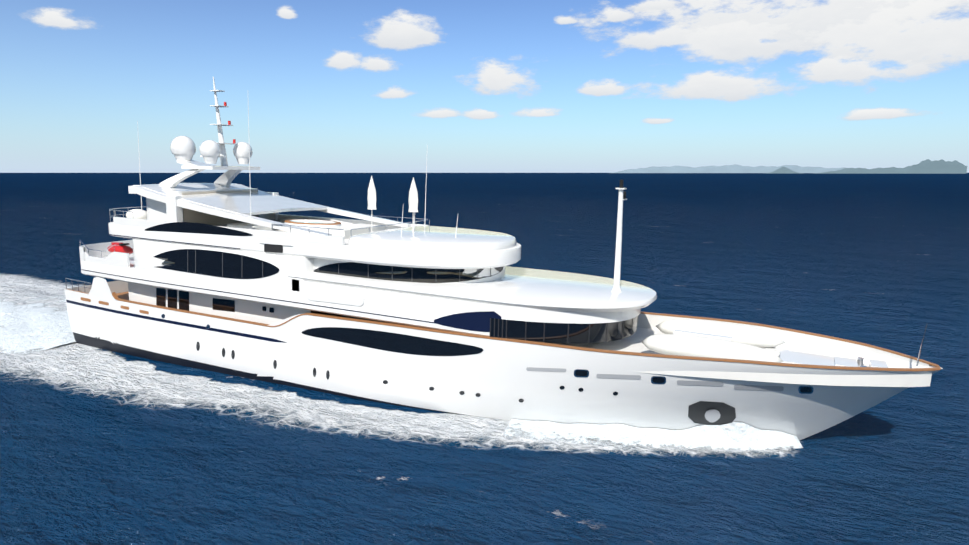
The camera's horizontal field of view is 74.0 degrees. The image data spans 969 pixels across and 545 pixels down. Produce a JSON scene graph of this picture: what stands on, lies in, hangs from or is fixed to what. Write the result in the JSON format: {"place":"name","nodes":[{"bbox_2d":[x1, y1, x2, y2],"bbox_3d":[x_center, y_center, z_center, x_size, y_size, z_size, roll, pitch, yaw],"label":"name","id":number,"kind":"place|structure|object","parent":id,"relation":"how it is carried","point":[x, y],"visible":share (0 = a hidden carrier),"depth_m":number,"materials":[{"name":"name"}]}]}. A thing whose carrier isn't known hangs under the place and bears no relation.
{"place":"outdoors","nodes":[
{"label":"outdoors","id":0,"kind":"place"},
{"bbox_2d":[0,173,968,544],"bbox_3d":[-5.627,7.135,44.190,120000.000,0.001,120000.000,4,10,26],"label":"water","id":1,"kind":"structure","parent":0,"point":[102,447],"depth_m":36.48,"materials":[{"name":"blue liquid"}]},
{"bbox_2d":[0,293,75,354],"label":"stern wake","id":2,"kind":"object","parent":1,"relation":"on","point":[29,328],"visible":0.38,"depth_m":56.27,"materials":[{"name":"liquid"}]},
{"bbox_2d":[64,277,942,439],"bbox_3d":[-5.181,5.327,43.690,59.675,8.083,10.400,4,10,26],"label":"hull","id":3,"kind":"object","parent":1,"relation":"in","point":[499,377],"visible":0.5,"depth_m":35.74,"materials":[{"name":"white paint"}]},
{"bbox_2d":[81,297,90,301],"bbox_3d":[-31.410,2.130,50.668,1.430,0.270,0.002,5,10,29],"label":"hawsehole","id":4,"kind":"object","parent":3,"relation":"attached to","point":[85,299],"visible":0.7,"depth_m":50.64,"materials":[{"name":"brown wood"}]},
{"bbox_2d":[66,300,286,342],"bbox_3d":[-21.134,2.718,51.142,23.847,0.720,10.428,4,10,26],"label":"hull stripe","id":5,"kind":"object","parent":3,"relation":"attached to","point":[182,324],"visible":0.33,"depth_m":45.73,"materials":[{"name":"blue paint"}]},
{"bbox_2d":[68,289,343,316],"bbox_3d":[-20.855,2.396,50.954,24.470,1.740,10.080,4,10,26],"label":"main deck","id":6,"kind":"object","parent":3,"relation":"on","point":[124,295],"visible":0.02,"depth_m":51.87,"materials":[{"name":"brown wood"}]},
{"bbox_2d":[128,282,310,323],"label":"house","id":7,"kind":"structure","parent":3,"relation":"on","point":[244,309],"depth_m":45.34,"materials":[{"name":"white paint"}]},
{"bbox_2d":[156,288,165,306],"bbox_3d":[-24.231,1.927,48.192,1.189,1.516,0.001,4,10,26],"label":"door","id":8,"kind":"structure","parent":7,"relation":"attached to","point":[160,296],"depth_m":48.17,"materials":[{"name":"black glass"}]},
{"bbox_2d":[168,289,176,308],"bbox_3d":[-23.124,2.008,47.659,1.160,1.528,0.001,4,10,26],"label":"door","id":9,"kind":"structure","parent":7,"relation":"attached to","point":[172,298],"depth_m":47.64,"materials":[{"name":"black glass"}]},
{"bbox_2d":[179,290,188,310],"bbox_3d":[-22.006,2.090,47.120,1.213,1.540,0.001,4,10,26],"label":"door","id":10,"kind":"structure","parent":7,"relation":"attached to","point":[183,300],"depth_m":47.11,"materials":[{"name":"black glass"}]},
{"bbox_2d":[213,298,234,311],"bbox_3d":[-18.407,2.294,45.378,2.230,0.853,0.001,4,10,26],"label":"saloon window","id":11,"kind":"structure","parent":7,"relation":"attached to","point":[223,305],"depth_m":45.36,"materials":[{"name":"black glass"}]},
{"bbox_2d":[301,327,482,355],"bbox_3d":[-5.825,4.056,37.936,12.824,1.150,0.013,4,10,26],"label":"hull window","id":12,"kind":"structure","parent":3,"relation":"attached to","point":[396,342],"depth_m":37.69,"materials":[{"name":"black glass"}]},
{"bbox_2d":[112,292,940,370],"bbox_3d":[-2.254,2.934,41.876,52.868,1.199,10.460,4,10,26],"label":"cap rail","id":13,"kind":"object","parent":3,"relation":"on","point":[937,367],"visible":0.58,"depth_m":34.00,"materials":[{"name":"brown wood"}]},
{"bbox_2d":[526,367,565,371],"bbox_3d":[3.237,5.106,33.812,2.202,0.376,0.032,4,10,23],"label":"hull recess","id":14,"kind":"object","parent":3,"relation":"attached to","point":[546,369],"visible":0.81,"depth_m":33.79,"materials":[{"name":"silver metal"}]},
{"bbox_2d":[574,369,588,376],"bbox_3d":[4.988,5.193,33.119,0.808,0.494,0.092,4,10,22],"label":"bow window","id":15,"kind":"structure","parent":3,"relation":"attached to","point":[581,370],"depth_m":33.10,"materials":[{"name":"black glass"}]},
{"bbox_2d":[596,374,640,378],"bbox_3d":[6.752,5.253,32.448,2.222,0.398,0.075,3,9,20],"label":"hull recess","id":16,"kind":"object","parent":3,"relation":"attached to","point":[614,376],"visible":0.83,"depth_m":32.45,"materials":[{"name":"silver metal"}]},
{"bbox_2d":[341,313,931,386],"bbox_3d":[5.489,3.719,38.184,34.944,1.538,10.000,4,10,26],"label":"foredeck","id":17,"kind":"object","parent":3,"relation":"on","point":[646,325],"visible":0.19,"depth_m":31.72,"materials":[{"name":"white paint"}]},
{"bbox_2d":[80,253,545,335],"bbox_3d":[-11.064,0.878,45.896,43.610,2.257,10.280,4,10,26],"label":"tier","id":18,"kind":"object","parent":17,"relation":"on","point":[416,313],"visible":0.21,"depth_m":41.62,"materials":[{"name":"white paint"}]},
{"bbox_2d":[79,240,132,260],"bbox_3d":[-29.911,-2.139,54.710,1.637,1.122,9.393,4,10,26],"label":"bulwark aft","id":19,"kind":"object","parent":18,"relation":"on","point":[102,247],"visible":0.35,"depth_m":52.55,"materials":[{"name":"white paint"}]},
{"bbox_2d":[84,252,129,267],"bbox_3d":[-26.657,-1.750,53.168,5.576,1.120,10.013,4,10,26],"label":"bulwark","id":20,"kind":"object","parent":18,"relation":"on","point":[119,259],"visible":0.46,"depth_m":48.32,"materials":[{"name":"white paint"}]},
{"bbox_2d":[107,242,132,253],"bbox_3d":[-28.840,-1.877,50.960,2.899,0.989,1.014,4,10,26],"label":"jet ski","id":21,"kind":"object","parent":18,"relation":"on","point":[124,249],"visible":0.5,"depth_m":50.47,"materials":[{"name":"red plastic"}]},
{"bbox_2d":[154,249,278,278],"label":"oval window","id":22,"kind":"structure","parent":18,"relation":"on","point":[209,263],"depth_m":43.38,"materials":[{"name":"black glass"}]},
{"bbox_2d":[132,239,313,290],"bbox_3d":[-16.914,-1.347,48.432,17.950,2.666,10.160,4,10,26],"label":"tier","id":23,"kind":"object","parent":18,"relation":"on","point":[145,252],"visible":0.21,"depth_m":42.48,"materials":[{"name":"white paint"}]},
{"bbox_2d":[108,221,521,268],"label":"sundeck slab","id":24,"kind":"structure","parent":23,"relation":"on","point":[433,260],"depth_m":38.91,"materials":[{"name":"white paint"}]},
{"bbox_2d":[126,209,146,219],"bbox_3d":[-26.935,-4.428,49.963,1.999,1.000,1.365,4,10,26],"label":"covered item","id":25,"kind":"object","parent":24,"relation":"on","point":[136,213],"visible":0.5,"depth_m":49.39,"materials":[{"name":"fabric"}]},
{"bbox_2d":[109,234,239,248],"bbox_3d":[-20.345,-2.918,49.878,14.397,0.437,10.028,4,10,26],"label":"stripe","id":26,"kind":"object","parent":24,"relation":"on","point":[177,242],"visible":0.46,"depth_m":44.83,"materials":[{"name":"blue"}]},
{"bbox_2d":[146,188,257,224],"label":"wall","id":27,"kind":"structure","parent":24,"relation":"on","point":[156,210],"depth_m":47.11,"materials":[{"name":"white paint"}]},
{"bbox_2d":[160,159,259,187],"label":"radar arch","id":28,"kind":"structure","parent":27,"relation":"on","point":[225,179],"depth_m":47.98,"materials":[{"name":"white paint"}]},
{"bbox_2d":[170,136,252,163],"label":"radar domes","id":29,"kind":"structure","parent":28,"relation":"on","point":[183,148],"depth_m":49.48,"materials":[{"name":"white paint"}]},
{"bbox_2d":[200,82,235,165],"bbox_3d":[-20.175,-11.109,48.522,2.167,6.247,1.900,4,10,26],"label":"mast","id":30,"kind":"object","parent":28,"relation":"on","point":[223,156],"visible":0.83,"depth_m":48.33,"materials":[{"name":"white metal"}]},
{"bbox_2d":[224,102,235,142],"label":"mast lights","id":31,"kind":"object","parent":30,"relation":"attached to","point":[229,122],"visible":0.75,"depth_m":48.60,"materials":[{"name":"red plastic"}]},
{"bbox_2d":[182,190,258,224],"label":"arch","id":32,"kind":"structure","parent":24,"relation":"on","point":[192,216],"depth_m":48.04,"materials":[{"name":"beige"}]},
{"bbox_2d":[166,192,278,221],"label":"wing posts","id":33,"kind":"object","parent":24,"relation":"on","point":[174,213],"visible":0.5,"depth_m":44.89,"materials":[{"name":"white paint"}]},
{"bbox_2d":[65,206,429,290],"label":"rails","id":34,"kind":"object","parent":24,"relation":"on","point":[272,230],"visible":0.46,"depth_m":47.67,"materials":[{"name":"silver metal"}]},
{"bbox_2d":[113,214,428,245],"bbox_3d":[-15.915,-3.542,47.599,21.407,1.110,10.000,4,10,26],"label":"coaming","id":35,"kind":"object","parent":24,"relation":"on","point":[302,237],"visible":0.52,"depth_m":42.06,"materials":[{"name":"white paint"}]},
{"bbox_2d":[145,222,251,235],"bbox_3d":[-19.755,-3.029,43.936,10.596,0.762,0.039,4,10,26],"label":"side window","id":36,"kind":"structure","parent":35,"relation":"attached to","point":[187,227],"depth_m":43.91,"materials":[{"name":"black glass"}]},
{"bbox_2d":[128,183,410,235],"bbox_3d":[-15.617,-4.895,47.242,17.948,3.220,9.700,4,10,26],"label":"hardtop","id":37,"kind":"object","parent":35,"relation":"on","point":[234,206],"visible":0.88,"depth_m":46.37,"materials":[{"name":"white paint"}]},
{"bbox_2d":[264,244,282,252],"bbox_3d":[-13.468,-1.532,41.055,1.600,0.524,0.001,4,10,26],"label":"wing recess","id":38,"kind":"object","parent":24,"relation":"attached to","point":[274,248],"visible":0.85,"depth_m":41.05,"materials":[{"name":"black metal"}]},
{"bbox_2d":[259,242,291,245],"bbox_3d":[-13.287,-1.823,40.849,2.808,0.158,0.004,4,10,26],"label":"ledge","id":39,"kind":"object","parent":24,"relation":"attached to","point":[275,243],"visible":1,"depth_m":40.82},
{"bbox_2d":[227,218,384,238],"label":"sun pads","id":40,"kind":"object","parent":24,"relation":"on","point":[347,232],"visible":0.43,"depth_m":43.98,"materials":[{"name":"fabric"}]},
{"bbox_2d":[284,219,341,231],"bbox_3d":[-12.236,-3.269,45.829,4.698,0.849,2.900,4,10,26],"label":"hot tub","id":41,"kind":"object","parent":24,"relation":"on","point":[309,223],"visible":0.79,"depth_m":44.78,"materials":[{"name":"white paint"}]},
{"bbox_2d":[367,176,417,231],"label":"closed umbrellas","id":42,"kind":"object","parent":24,"relation":"on","point":[413,196],"visible":0.9,"depth_m":42.47,"materials":[{"name":"fabric"}]},
{"bbox_2d":[348,226,516,251],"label":"wheelhouse roof","id":43,"kind":"structure","parent":24,"relation":"on","point":[435,239],"depth_m":38.56,"materials":[{"name":"white paint"}]},
{"bbox_2d":[137,106,457,236],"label":"whip antennas","id":44,"kind":"object","parent":43,"relation":"on","point":[250,187],"visible":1,"depth_m":42.09,"materials":[{"name":"white paint"}]},
{"bbox_2d":[81,269,435,323],"bbox_3d":[-14.889,0.651,47.745,33.890,0.947,10.308,4,10,26],"label":"deck edge stripe","id":45,"kind":"object","parent":18,"relation":"on","point":[267,298],"visible":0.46,"depth_m":41.50,"materials":[{"name":"blue"}]},
{"bbox_2d":[292,280,640,323],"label":"fascia","id":46,"kind":"structure","parent":18,"relation":"on","point":[463,306],"depth_m":35.35,"materials":[{"name":"white paint"}]},
{"bbox_2d":[288,266,656,311],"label":"deck roof","id":47,"kind":"structure","parent":46,"relation":"on","point":[540,289],"depth_m":36.74,"materials":[{"name":"white paint"}]},
{"bbox_2d":[314,258,504,282],"bbox_3d":[-4.918,-0.848,42.601,13.182,1.744,8.500,4,10,26],"label":"wheelhouse","id":48,"kind":"object","parent":47,"relation":"on","point":[318,263],"visible":0.1,"depth_m":39.16,"materials":[{"name":"white paint"}]},
{"bbox_2d":[314,262,503,282],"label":"window","id":49,"kind":"structure","parent":48,"relation":"attached to","point":[406,274],"depth_m":38.32,"materials":[{"name":"black glass"}]},
{"bbox_2d":[611,188,626,291],"bbox_3d":[7.662,-1.824,36.549,0.647,5.930,1.165,4,10,26],"label":"foremast","id":50,"kind":"object","parent":47,"relation":"on","point":[617,273],"visible":0.92,"depth_m":36.22,"materials":[{"name":"white metal"}]},
{"bbox_2d":[619,180,625,198],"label":"foremast lights","id":51,"kind":"object","parent":50,"relation":"attached to","point":[621,186],"visible":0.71,"depth_m":35.83},
{"bbox_2d":[434,311,500,331],"bbox_3d":[-0.995,2.577,35.415,4.134,1.189,0.064,4,10,24],"label":"blue panel","id":52,"kind":"object","parent":18,"relation":"attached to","point":[475,321],"visible":0.98,"depth_m":35.30,"materials":[{"name":"blue glass"}]},
{"bbox_2d":[491,316,637,342],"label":"lounge window","id":53,"kind":"structure","parent":18,"relation":"on","point":[558,332],"depth_m":34.28,"materials":[{"name":"black glass"}]},
{"bbox_2d":[490,317,637,342],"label":"window mullions","id":54,"kind":"object","parent":53,"relation":"attached to","point":[544,330],"visible":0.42,"depth_m":34.51,"materials":[{"name":"brown metal"}]},
{"bbox_2d":[641,319,784,362],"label":"tenders","id":55,"kind":"object","parent":17,"relation":"on","point":[747,343],"visible":0.77,"depth_m":33.45,"materials":[{"name":"plastic"}]},
{"bbox_2d":[857,357,866,366],"bbox_3d":[19.090,4.710,31.639,1.249,0.506,1.920,4,10,26],"label":"bollard","id":56,"kind":"object","parent":17,"relation":"on","point":[860,361],"visible":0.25,"depth_m":32.43,"materials":[{"name":"silver metal"}]},
{"bbox_2d":[916,323,927,365],"bbox_3d":[20.804,3.445,30.599,0.300,2.103,0.076,4,10,26],"label":"jackstaff","id":57,"kind":"object","parent":17,"relation":"on","point":[922,344],"visible":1,"depth_m":30.58,"materials":[{"name":"silver metal"}]},
{"bbox_2d":[651,376,665,383],"bbox_3d":[8.615,5.333,31.849,0.733,0.487,0.165,3,9,19],"label":"frame","id":58,"kind":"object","parent":3,"relation":"attached to","point":[652,382],"visible":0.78,"depth_m":31.85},
{"bbox_2d":[652,377,664,382],"bbox_3d":[8.611,5.329,31.834,0.586,0.342,0.113,3,9,18],"label":"bow window","id":59,"kind":"structure","parent":3,"relation":"attached to","point":[657,380],"depth_m":31.83,"materials":[{"name":"black glass"}]},
{"bbox_2d":[677,380,723,385],"bbox_3d":[10.490,5.394,31.313,2.157,0.371,0.134,2,9,15],"label":"hull recess","id":60,"kind":"object","parent":3,"relation":"attached to","point":[700,383],"visible":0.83,"depth_m":31.30,"materials":[{"name":"grey metal"}]},
{"bbox_2d":[688,401,735,424],"bbox_3d":[11.480,7.121,32.499,2.233,1.622,1.401,4,10,26],"label":"anchor pocket","id":61,"kind":"object","parent":3,"relation":"on","point":[698,410],"visible":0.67,"depth_m":32.39,"materials":[{"name":"grey metal"}]},
{"bbox_2d":[705,409,719,422],"bbox_3d":[11.529,7.251,32.513,0.731,0.935,0.662,4,10,26],"label":"anchor","id":62,"kind":"object","parent":61,"relation":"in","point":[712,416],"visible":1,"depth_m":32.49,"materials":[{"name":"grey metal"}]},
{"bbox_2d":[734,385,783,390],"bbox_3d":[13.140,5.532,30.817,2.260,0.347,0.197,1,9,9],"label":"hull recess","id":63,"kind":"object","parent":3,"relation":"attached to","point":[757,387],"visible":0.9,"depth_m":30.81,"materials":[{"name":"grey metal"}]},
{"bbox_2d":[798,386,813,393],"bbox_3d":[15.279,5.587,30.581,0.760,0.496,0.329,1,9,3],"label":"frame","id":64,"kind":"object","parent":3,"relation":"attached to","point":[805,393],"visible":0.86,"depth_m":30.59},
{"bbox_2d":[800,387,811,392],"bbox_3d":[15.272,5.582,30.569,0.595,0.343,0.227,1,9,4],"label":"bow window","id":65,"kind":"structure","parent":3,"relation":"attached to","point":[805,389],"depth_m":30.57,"materials":[{"name":"black glass"}]},
{"bbox_2d":[503,419,802,449],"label":"bow wave","id":66,"kind":"object","parent":1,"relation":"on","point":[737,436],"visible":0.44,"depth_m":33.26,"materials":[{"name":"liquid"}]},
{"bbox_2d":[0,0,968,172],"label":"sky","id":67,"kind":"structure","parent":0,"point":[327,86],"materials":[{"name":"blue"}]},
{"bbox_2d":[575,371,587,375],"bbox_3d":[4.987,5.188,33.106,0.645,0.348,0.063,4,10,22],"label":"bow window","id":68,"kind":"structure","parent":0,"point":[581,373],"depth_m":33.11,"materials":[{"name":"black glass"}]},
{"bbox_2d":[613,164,843,172],"bbox_3d":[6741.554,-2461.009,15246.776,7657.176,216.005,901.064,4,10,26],"label":"island","id":69,"kind":"structure","parent":0,"point":[735,168],"depth_m":15877.80,"materials":[{"name":"grey stone"}]},
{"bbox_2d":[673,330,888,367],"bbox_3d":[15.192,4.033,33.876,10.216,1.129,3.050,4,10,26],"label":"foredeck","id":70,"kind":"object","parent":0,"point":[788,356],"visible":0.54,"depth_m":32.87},
{"bbox_2d":[770,159,966,173],"bbox_3d":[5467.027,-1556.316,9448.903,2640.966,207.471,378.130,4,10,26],"label":"island","id":71,"kind":"structure","parent":0,"point":[928,166],"depth_m":9154.19,"materials":[{"name":"grey stone"}]}
]}

